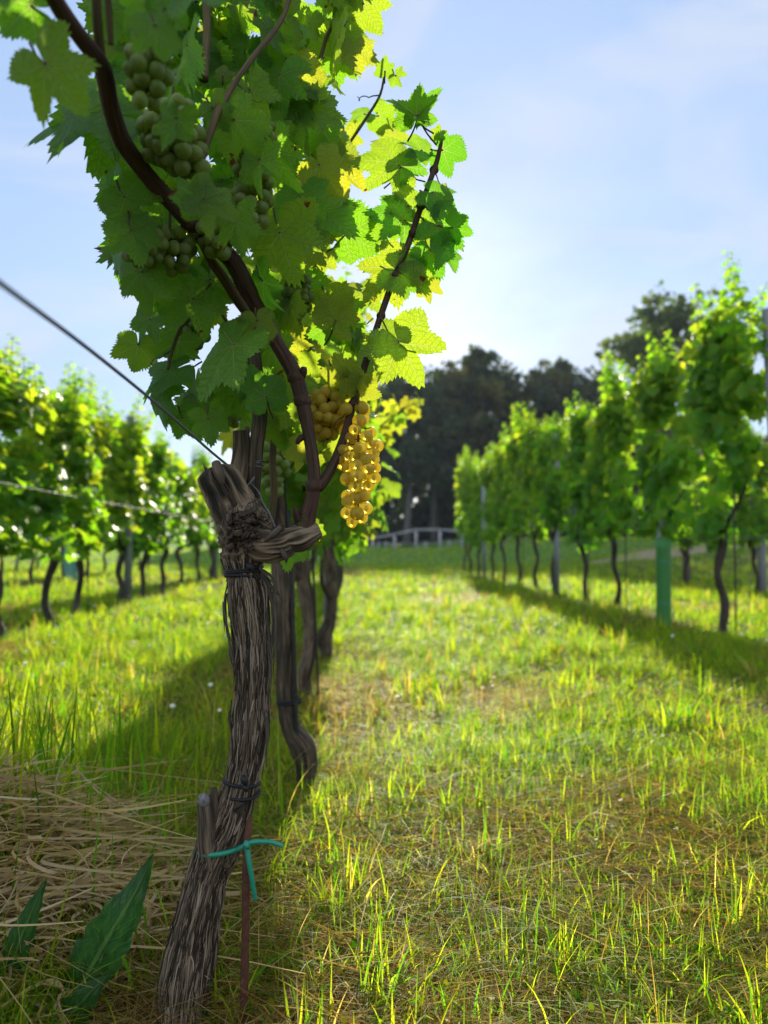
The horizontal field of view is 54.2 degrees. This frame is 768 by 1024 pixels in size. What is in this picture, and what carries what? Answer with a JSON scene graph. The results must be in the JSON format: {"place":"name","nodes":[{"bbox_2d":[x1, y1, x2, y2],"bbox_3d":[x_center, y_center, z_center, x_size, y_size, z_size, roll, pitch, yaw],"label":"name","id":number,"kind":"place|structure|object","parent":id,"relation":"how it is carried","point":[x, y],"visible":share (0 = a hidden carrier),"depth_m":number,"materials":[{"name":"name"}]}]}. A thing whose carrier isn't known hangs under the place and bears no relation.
{"place":"outdoors","nodes":[
{"label":"outdoors","id":0,"kind":"place"},
{"bbox_2d":[0,536,767,1023],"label":"ground","id":1,"kind":"structure","parent":0,"point":[428,544],"depth_m":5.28,"materials":[{"name":"green plant"}]},
{"bbox_2d":[0,430,19,582],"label":"grapevine","id":2,"kind":"object","parent":1,"relation":"on","point":[1,564],"visible":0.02,"depth_m":9.99,"materials":[{"name":"green plant"}]},
{"bbox_2d":[15,556,17,572],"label":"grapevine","id":3,"kind":"object","parent":1,"relation":"on","point":[16,568],"depth_m":15.91,"materials":[{"name":"green plant"}]},
{"bbox_2d":[0,878,46,984],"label":"dock plant","id":4,"kind":"object","parent":1,"relation":"on","point":[29,913],"visible":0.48,"depth_m":0.93,"materials":[{"name":"green plant"}]},
{"bbox_2d":[28,453,39,585],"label":"grapevine","id":5,"kind":"object","parent":1,"relation":"on","point":[30,576],"visible":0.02,"depth_m":11.05,"materials":[{"name":"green plant"}]},
{"bbox_2d":[35,549,38,570],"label":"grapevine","id":6,"kind":"object","parent":1,"relation":"on","point":[37,560],"depth_m":17.00,"materials":[{"name":"green plant"}]},
{"bbox_2d":[0,334,85,640],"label":"grapevine","id":7,"kind":"object","parent":1,"relation":"on","point":[22,400],"visible":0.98,"depth_m":4.83,"materials":[{"name":"green plant"}]},
{"bbox_2d":[4,361,101,627],"bbox_3d":[-2.476,-0.080,5.551,0.565,1.988,1.145,0,-3,3],"label":"grapevine","id":8,"kind":"object","parent":1,"relation":"on","point":[64,436],"visible":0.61,"depth_m":5.55,"materials":[{"name":"green plant"}]},
{"bbox_2d":[0,482,210,521],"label":"trellis wire","id":9,"kind":"object","parent":8,"relation":"attached to","point":[85,498],"visible":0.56,"depth_m":5.41,"materials":[{"name":"grey metal"}]},
{"bbox_2d":[60,546,64,581],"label":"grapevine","id":10,"kind":"object","parent":1,"relation":"on","point":[62,565],"visible":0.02,"depth_m":12.12,"materials":[{"name":"green plant"}]},
{"bbox_2d":[63,546,67,578],"bbox_3d":[-5.585,0.910,13.186,0.136,0.650,0.133,0,-3,-3],"label":"vine guard","id":11,"kind":"object","parent":1,"relation":"on","point":[65,563],"visible":0.26,"depth_m":13.13,"materials":[{"name":"teal plastic"}]},
{"bbox_2d":[68,547,76,580],"bbox_3d":[-5.221,0.838,12.588,0.166,0.750,0.163,0,-3,-3],"label":"vine guard","id":12,"kind":"object","parent":1,"relation":"on","point":[72,570],"visible":0.35,"depth_m":12.52,"materials":[{"name":"teal plastic"}]},
{"bbox_2d":[87,522,89,614],"bbox_3d":[-2.515,0.433,6.393,0.016,1.052,0.010,0,-3,-3],"label":"vine stake","id":13,"kind":"object","parent":1,"relation":"on","point":[88,587],"visible":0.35,"depth_m":6.38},
{"bbox_2d":[51,361,127,614],"bbox_3d":[-2.558,-0.140,6.329,0.599,2.186,1.121,0,-3,-6],"label":"grapevine","id":14,"kind":"object","parent":1,"relation":"on","point":[103,436],"visible":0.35,"depth_m":6.23,"materials":[{"name":"green plant"}]},
{"bbox_2d":[85,521,106,579],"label":"grapevine","id":15,"kind":"object","parent":1,"relation":"on","point":[86,571],"depth_m":13.21,"materials":[{"name":"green plant"}]},
{"bbox_2d":[50,854,153,1023],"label":"dock plant","id":16,"kind":"object","parent":1,"relation":"on","point":[116,921],"visible":0.91,"depth_m":0.93,"materials":[{"name":"green plant"}]},
{"bbox_2d":[99,475,121,575],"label":"grapevine","id":17,"kind":"object","parent":1,"relation":"on","point":[104,561],"visible":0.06,"depth_m":14.32,"materials":[{"name":"green plant"}]},
{"bbox_2d":[96,388,155,605],"bbox_3d":[-2.499,-0.103,7.278,0.626,2.162,1.253,0,-3,-9],"label":"grapevine","id":18,"kind":"object","parent":1,"relation":"on","point":[130,455],"visible":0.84,"depth_m":7.22,"materials":[{"name":"green plant"}]},
{"bbox_2d":[123,415,133,604],"bbox_3d":[-2.534,0.017,7.464,0.083,1.969,0.083,-2,-3,42],"label":"vine post","id":19,"kind":"object","parent":1,"relation":"on","point":[128,568],"visible":0.27,"depth_m":7.41,"materials":[{"name":"wood"}]},
{"bbox_2d":[138,549,140,570],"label":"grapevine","id":20,"kind":"object","parent":1,"relation":"on","point":[139,560],"visible":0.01,"depth_m":16.52,"materials":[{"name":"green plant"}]},
{"bbox_2d":[120,432,175,599],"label":"grapevine","id":21,"kind":"object","parent":1,"relation":"on","point":[144,540],"visible":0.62,"depth_m":8.17,"materials":[{"name":"green plant"}]},
{"bbox_2d":[138,430,188,594],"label":"grapevine","id":22,"kind":"object","parent":1,"relation":"on","point":[176,527],"visible":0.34,"depth_m":9.00,"materials":[{"name":"green plant"}]},
{"bbox_2d":[0,726,341,1023],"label":"withered grass","id":23,"kind":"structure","parent":1,"relation":"on","point":[49,858],"depth_m":1.10,"materials":[{"name":"plant"}]},
{"bbox_2d":[167,448,205,587],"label":"grapevine","id":24,"kind":"object","parent":1,"relation":"on","point":[190,506],"visible":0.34,"depth_m":9.98,"materials":[{"name":"green plant"}]},
{"bbox_2d":[176,444,214,584],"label":"grapevine","id":25,"kind":"object","parent":1,"relation":"on","point":[195,543],"visible":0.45,"depth_m":11.02,"materials":[{"name":"green plant"}]},
{"bbox_2d":[203,454,225,581],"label":"grapevine","id":26,"kind":"object","parent":1,"relation":"on","point":[213,546],"visible":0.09,"depth_m":12.20,"materials":[{"name":"green plant"}]},
{"bbox_2d":[211,520,217,581],"bbox_3d":[-2.798,0.252,12.413,0.103,1.972,0.102,-2,-3,42],"label":"vine post","id":27,"kind":"object","parent":1,"relation":"on","point":[215,565],"visible":0.07,"depth_m":12.35,"materials":[{"name":"wood"}]},
{"bbox_2d":[0,0,473,1023],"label":"grapevine","id":28,"kind":"object","parent":1,"relation":"on","point":[154,90],"visible":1,"depth_m":0.94,"materials":[{"name":"green plant"}]},
{"bbox_2d":[0,280,226,463],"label":"trellis wire","id":29,"kind":"object","parent":28,"relation":"attached to","point":[18,296],"visible":0.88,"depth_m":0.58,"materials":[{"name":"grey metal"}]},
{"bbox_2d":[197,839,283,900],"bbox_3d":[-0.188,0.437,0.939,0.070,0.076,0.132,2,-3,-37],"label":"plant tie","id":30,"kind":"object","parent":28,"relation":"attached to","point":[246,844],"visible":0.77,"depth_m":0.91,"materials":[{"name":"teal plastic"}]},
{"bbox_2d":[222,774,260,801],"bbox_3d":[-0.183,0.346,0.957,0.050,0.038,0.068,0,-3,-3],"label":"plant tie","id":31,"kind":"object","parent":28,"relation":"attached to","point":[245,786],"visible":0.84,"depth_m":0.94,"materials":[{"name":"black rubber"}]},
{"bbox_2d":[224,562,263,577],"bbox_3d":[-0.180,0.076,0.959,0.051,0.026,0.075,0,-3,-3],"label":"plant tie","id":32,"kind":"object","parent":28,"relation":"attached to","point":[249,568],"visible":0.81,"depth_m":0.95,"materials":[{"name":"black rubber"}]},
{"bbox_2d":[249,460,264,471],"bbox_3d":[-0.171,-0.062,1.000,0.023,0.016,0.019,0,-3,-3],"label":"wire tie","id":33,"kind":"object","parent":28,"relation":"attached to","point":[260,466],"visible":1,"depth_m":0.99,"materials":[{"name":"grey metal"}]},
{"bbox_2d":[248,477,274,526],"bbox_3d":[-0.155,-0.012,0.961,0.047,0.069,0.014,-1,-3,23],"label":"tie wire","id":34,"kind":"object","parent":28,"relation":"attached to","point":[250,482],"visible":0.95,"depth_m":0.96,"materials":[{"name":"grey metal"}]},
{"bbox_2d":[239,812,251,1023],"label":"vine stake","id":35,"kind":"object","parent":1,"relation":"on","point":[245,942],"visible":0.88,"depth_m":0.92,"materials":[{"name":"metal"}]},
{"bbox_2d":[287,510,300,788],"bbox_3d":[-0.212,0.373,1.780,0.010,0.756,0.052,-2,-3,40],"label":"vine stake","id":36,"kind":"object","parent":1,"relation":"on","point":[294,653],"visible":0.69,"depth_m":1.78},
{"bbox_2d":[217,272,385,795],"bbox_3d":[-0.224,-0.043,2.067,0.454,1.558,1.131,0,-3,-3],"label":"grapevine","id":37,"kind":"object","parent":1,"relation":"on","point":[329,516],"visible":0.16,"depth_m":1.79,"materials":[{"name":"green plant"}]},
{"bbox_2d":[276,697,301,705],"bbox_3d":[-0.228,0.455,1.800,0.062,0.018,0.051,0,-3,-3],"label":"plant tie","id":38,"kind":"object","parent":37,"relation":"attached to","point":[286,703],"visible":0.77,"depth_m":1.78,"materials":[{"name":"black rubber"}]},
{"bbox_2d":[311,548,319,700],"bbox_3d":[-0.262,0.430,2.880,0.010,0.762,0.053,-2,-3,41],"label":"vine stake","id":39,"kind":"object","parent":1,"relation":"on","point":[315,622],"visible":0.69,"depth_m":2.88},
{"bbox_2d":[323,573,332,642],"bbox_3d":[-0.322,-0.108,4.413,0.059,1.965,0.059,-2,-3,42],"label":"vine post","id":40,"kind":"object","parent":1,"relation":"on","point":[324,609],"visible":0.01,"depth_m":4.37,"materials":[{"name":"metal"}]},
{"bbox_2d":[323,526,361,632],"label":"grapevine","id":41,"kind":"object","parent":1,"relation":"on","point":[339,547],"depth_m":4.78,"materials":[{"name":"green plant"}]},
{"bbox_2d":[291,280,423,701],"bbox_3d":[-0.248,-0.099,2.950,0.733,1.766,0.968,1,-3,-29],"label":"grapevine","id":42,"kind":"object","parent":1,"relation":"on","point":[387,488],"visible":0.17,"depth_m":2.88,"materials":[{"name":"green plant"}]},
{"bbox_2d":[317,266,399,661],"bbox_3d":[-0.321,-0.179,3.867,0.740,1.953,1.117,-1,-3,13],"label":"grapevine","id":43,"kind":"object","parent":1,"relation":"on","point":[331,588],"visible":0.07,"depth_m":3.87,"materials":[{"name":"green plant"}]},
{"bbox_2d":[0,632,767,1023],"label":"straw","id":44,"kind":"object","parent":1,"relation":"on","point":[632,832],"visible":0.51,"depth_m":1.32,"materials":[{"name":"green plant"}]},
{"bbox_2d":[369,385,402,463],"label":"tree","id":45,"kind":"object","parent":1,"relation":"on","point":[394,434],"depth_m":56.65,"materials":[{"name":"green plant"}]},
{"bbox_2d":[6,596,767,722],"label":"clover flowers","id":46,"kind":"object","parent":1,"relation":"on","point":[211,684],"visible":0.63,"depth_m":4.47,"materials":[{"name":"white plant"}]},
{"bbox_2d":[376,380,404,541],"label":"tree","id":47,"kind":"object","parent":1,"relation":"on","point":[386,504],"visible":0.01,"depth_m":65.37,"materials":[{"name":"green plant"}]},
{"bbox_2d":[367,529,463,548],"bbox_3d":[2.453,1.497,40.019,8.669,1.214,0.124,0,-3,0],"label":"rail fence","id":48,"kind":"object","parent":1,"relation":"on","point":[394,542],"visible":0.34,"depth_m":39.98,"materials":[{"name":"white wood"}]},
{"bbox_2d":[370,364,467,545],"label":"tree","id":49,"kind":"object","parent":1,"relation":"on","point":[434,448],"visible":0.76,"depth_m":53.68,"materials":[{"name":"green plant"}]},
{"bbox_2d":[378,540,460,548],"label":"fence","id":50,"kind":"object","parent":1,"relation":"on","point":[386,543],"visible":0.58,"depth_m":43.92,"materials":[{"name":"white wood"}]},
{"bbox_2d":[395,360,482,541],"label":"tree","id":51,"kind":"object","parent":1,"relation":"on","point":[447,380],"visible":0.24,"depth_m":59.57,"materials":[{"name":"green plant"}]},
{"bbox_2d":[453,445,469,571],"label":"grapevine","id":52,"kind":"object","parent":1,"relation":"on","point":[459,526],"visible":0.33,"depth_m":16.07,"materials":[{"name":"green plant"}]},
{"bbox_2d":[417,350,509,518],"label":"tree","id":53,"kind":"object","parent":1,"relation":"on","point":[487,406],"visible":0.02,"depth_m":62.98,"materials":[{"name":"green plant"}]},
{"bbox_2d":[459,450,484,573],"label":"grapevine","id":54,"kind":"object","parent":1,"relation":"on","point":[466,491],"visible":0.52,"depth_m":15.15,"materials":[{"name":"green plant"}]},
{"bbox_2d":[439,343,512,499],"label":"tree","id":55,"kind":"object","parent":1,"relation":"on","point":[481,382],"visible":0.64,"depth_m":57.32,"materials":[{"name":"green plant"}]},
{"bbox_2d":[465,457,488,576],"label":"grapevine","id":56,"kind":"object","parent":1,"relation":"on","point":[474,519],"visible":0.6,"depth_m":14.05,"materials":[{"name":"green plant"}]},
{"bbox_2d":[482,486,485,577],"bbox_3d":[1.831,0.259,13.715,0.075,2.071,0.075,-2,-3,42],"label":"vine post","id":57,"kind":"object","parent":1,"relation":"on","point":[483,549],"visible":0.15,"depth_m":13.67,"materials":[{"name":"wood"}]},
{"bbox_2d":[475,446,504,579],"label":"grapevine","id":58,"kind":"object","parent":1,"relation":"on","point":[485,478],"visible":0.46,"depth_m":12.87,"materials":[{"name":"green plant"}]},
{"bbox_2d":[483,431,508,581],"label":"grapevine","id":59,"kind":"object","parent":1,"relation":"on","point":[494,506],"visible":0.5,"depth_m":11.86,"materials":[{"name":"green plant"}]},
{"bbox_2d":[467,357,532,529],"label":"tree","id":60,"kind":"object","parent":1,"relation":"on","point":[508,379],"visible":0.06,"depth_m":61.38,"materials":[{"name":"green plant"}]},
{"bbox_2d":[500,402,529,583],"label":"grapevine","id":61,"kind":"object","parent":1,"relation":"on","point":[512,493],"visible":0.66,"depth_m":10.97,"materials":[{"name":"green plant"}]},
{"bbox_2d":[522,519,522,586],"bbox_3d":[1.959,0.605,10.594,0.016,1.052,0.010,0,-3,-3],"label":"vine stake","id":62,"kind":"object","parent":1,"relation":"on","point":[522,552],"visible":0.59,"depth_m":10.59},
{"bbox_2d":[509,402,548,588],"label":"grapevine","id":63,"kind":"object","parent":1,"relation":"on","point":[530,500],"visible":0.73,"depth_m":9.95,"materials":[{"name":"green plant"}]},
{"bbox_2d":[499,359,571,536],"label":"tree","id":64,"kind":"object","parent":1,"relation":"on","point":[539,388],"visible":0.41,"depth_m":57.68,"materials":[{"name":"green plant"}]},
{"bbox_2d":[530,410,572,594],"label":"grapevine","id":65,"kind":"object","parent":1,"relation":"on","point":[549,482],"visible":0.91,"depth_m":8.92,"materials":[{"name":"green plant"}]},
{"bbox_2d":[552,432,559,595],"bbox_3d":[2.074,0.052,9.015,0.075,2.071,0.075,-2,-3,42],"label":"vine post","id":66,"kind":"object","parent":1,"relation":"on","point":[556,563],"visible":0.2,"depth_m":8.97,"materials":[{"name":"metal"}]},
{"bbox_2d":[531,356,596,516],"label":"tree","id":67,"kind":"object","parent":1,"relation":"on","point":[561,363],"visible":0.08,"depth_m":59.55,"materials":[{"name":"green plant"}]},
{"bbox_2d":[367,408,767,543],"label":"undergrowth","id":68,"kind":"object","parent":1,"relation":"on","point":[421,514],"visible":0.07,"depth_m":65.13,"materials":[{"name":"green plant"}]},
{"bbox_2d":[559,391,607,601],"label":"grapevine","id":69,"kind":"object","parent":1,"relation":"on","point":[574,457],"visible":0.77,"depth_m":7.95,"materials":[{"name":"green plant"}]},
{"bbox_2d":[588,545,589,602],"bbox_3d":[2.156,0.498,7.894,0.016,1.052,0.010,0,-3,-3],"label":"vine stake","id":70,"kind":"object","parent":1,"relation":"on","point":[588,576],"visible":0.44,"depth_m":7.88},
{"bbox_2d":[539,362,640,480],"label":"tree","id":71,"kind":"object","parent":1,"relation":"on","point":[585,391],"visible":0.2,"depth_m":56.19,"materials":[{"name":"green plant"}]},
{"bbox_2d":[581,350,645,608],"bbox_3d":[2.152,-0.292,7.006,0.521,2.547,0.876,0,-3,-3],"label":"grapevine","id":72,"kind":"object","parent":1,"relation":"on","point":[616,434],"visible":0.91,"depth_m":6.92,"materials":[{"name":"green plant"}]},
{"bbox_2d":[606,445,640,536],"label":"wood tree","id":73,"kind":"object","parent":1,"relation":"on","point":[633,455],"visible":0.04,"depth_m":59.83,"materials":[{"name":"green plant"}]},
{"bbox_2d":[625,517,626,609],"bbox_3d":[2.192,0.439,6.794,0.016,1.052,0.010,0,-3,-3],"label":"vine stake","id":74,"kind":"object","parent":1,"relation":"on","point":[625,569],"visible":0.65,"depth_m":6.79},
{"bbox_2d":[657,520,665,538],"bbox_3d":[2.079,0.473,5.610,0.059,0.832,0.059,-2,-3,42],"label":"vine post","id":75,"kind":"object","parent":1,"relation":"on","point":[663,522],"visible":0.19,"depth_m":5.61,"materials":[{"name":"metal"}]},
{"bbox_2d":[615,329,708,542],"bbox_3d":[2.188,-0.258,5.892,0.509,2.379,1.060,0,-3,-3],"label":"grapevine","id":76,"kind":"object","parent":1,"relation":"on","point":[661,460],"visible":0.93,"depth_m":5.79,"materials":[{"name":"green plant"}]},
{"bbox_2d":[655,539,671,628],"bbox_3d":[2.016,0.538,5.407,0.120,0.690,0.117,0,-3,-3],"label":"vine guard","id":77,"kind":"object","parent":1,"relation":"on","point":[663,561],"visible":0.96,"depth_m":5.37,"materials":[{"name":"green plastic"}]},
{"bbox_2d":[634,428,697,500],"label":"wood tree","id":78,"kind":"object","parent":1,"relation":"on","point":[689,483],"visible":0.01,"depth_m":63.42,"materials":[{"name":"green plant"}]},
{"bbox_2d":[594,280,762,484],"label":"tall tree","id":79,"kind":"object","parent":1,"relation":"on","point":[675,318],"visible":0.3,"depth_m":45.73,"materials":[{"name":"green plant"}]},
{"bbox_2d":[680,485,691,583],"bbox_3d":[4.519,0.393,11.251,0.122,1.571,0.490,-2,-3,33],"label":"end post","id":80,"kind":"object","parent":1,"relation":"on","point":[688,574],"visible":0.23,"depth_m":11.29,"materials":[{"name":"brown wood"}]},
{"bbox_2d":[674,480,703,586],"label":"grapevine","id":81,"kind":"object","parent":1,"relation":"on","point":[684,544],"visible":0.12,"depth_m":10.89,"materials":[{"name":"green plant"}]},
{"bbox_2d":[691,450,737,589],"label":"grapevine","id":82,"kind":"object","parent":1,"relation":"on","point":[713,545],"visible":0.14,"depth_m":9.95,"materials":[{"name":"green plant"}]},
{"bbox_2d":[674,250,767,633],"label":"grapevine","id":83,"kind":"object","parent":1,"relation":"on","point":[722,396],"visible":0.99,"depth_m":4.89,"materials":[{"name":"green plant"}]},
{"bbox_2d":[518,537,765,543],"bbox_3d":[1.944,0.374,9.399,0.006,0.047,13.401,0,-3,-3],"label":"trellis wire","id":84,"kind":"object","parent":83,"relation":"attached to","point":[650,540],"visible":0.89,"depth_m":5.89,"materials":[{"name":"grey metal"}]},
{"bbox_2d":[733,483,736,636],"bbox_3d":[2.222,0.340,4.744,0.016,1.052,0.010,0,-3,-3],"label":"vine stake","id":85,"kind":"object","parent":1,"relation":"on","point":[734,558],"visible":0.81,"depth_m":4.74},
{"bbox_2d":[726,416,767,591],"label":"grapevine","id":86,"kind":"object","parent":1,"relation":"on","point":[754,528],"visible":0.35,"depth_m":9.06,"materials":[{"name":"green plant"}]},
{"bbox_2d":[743,433,767,502],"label":"tree","id":87,"kind":"object","parent":1,"relation":"on","point":[765,439],"visible":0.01,"depth_m":61.99,"materials":[{"name":"green plant"}]},
{"bbox_2d":[755,441,767,593],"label":"vine post","id":88,"kind":"object","parent":1,"relation":"on","point":[761,562],"visible":0.2,"depth_m":9.05,"materials":[{"name":"metal"}]},
{"bbox_2d":[761,308,767,430],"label":"vine post","id":89,"kind":"object","parent":1,"relation":"on","point":[764,314],"visible":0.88,"depth_m":4.59,"materials":[{"name":"metal"}]},
{"bbox_2d":[0,0,767,540],"label":"sky","id":90,"kind":"structure","parent":0,"point":[616,149],"materials":[{"name":"blue"}]},
{"bbox_2d":[589,543,766,562],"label":"path","id":91,"kind":"structure","parent":0,"point":[695,548],"depth_m":19.92,"materials":[{"name":"beige gravel"}]}
]}

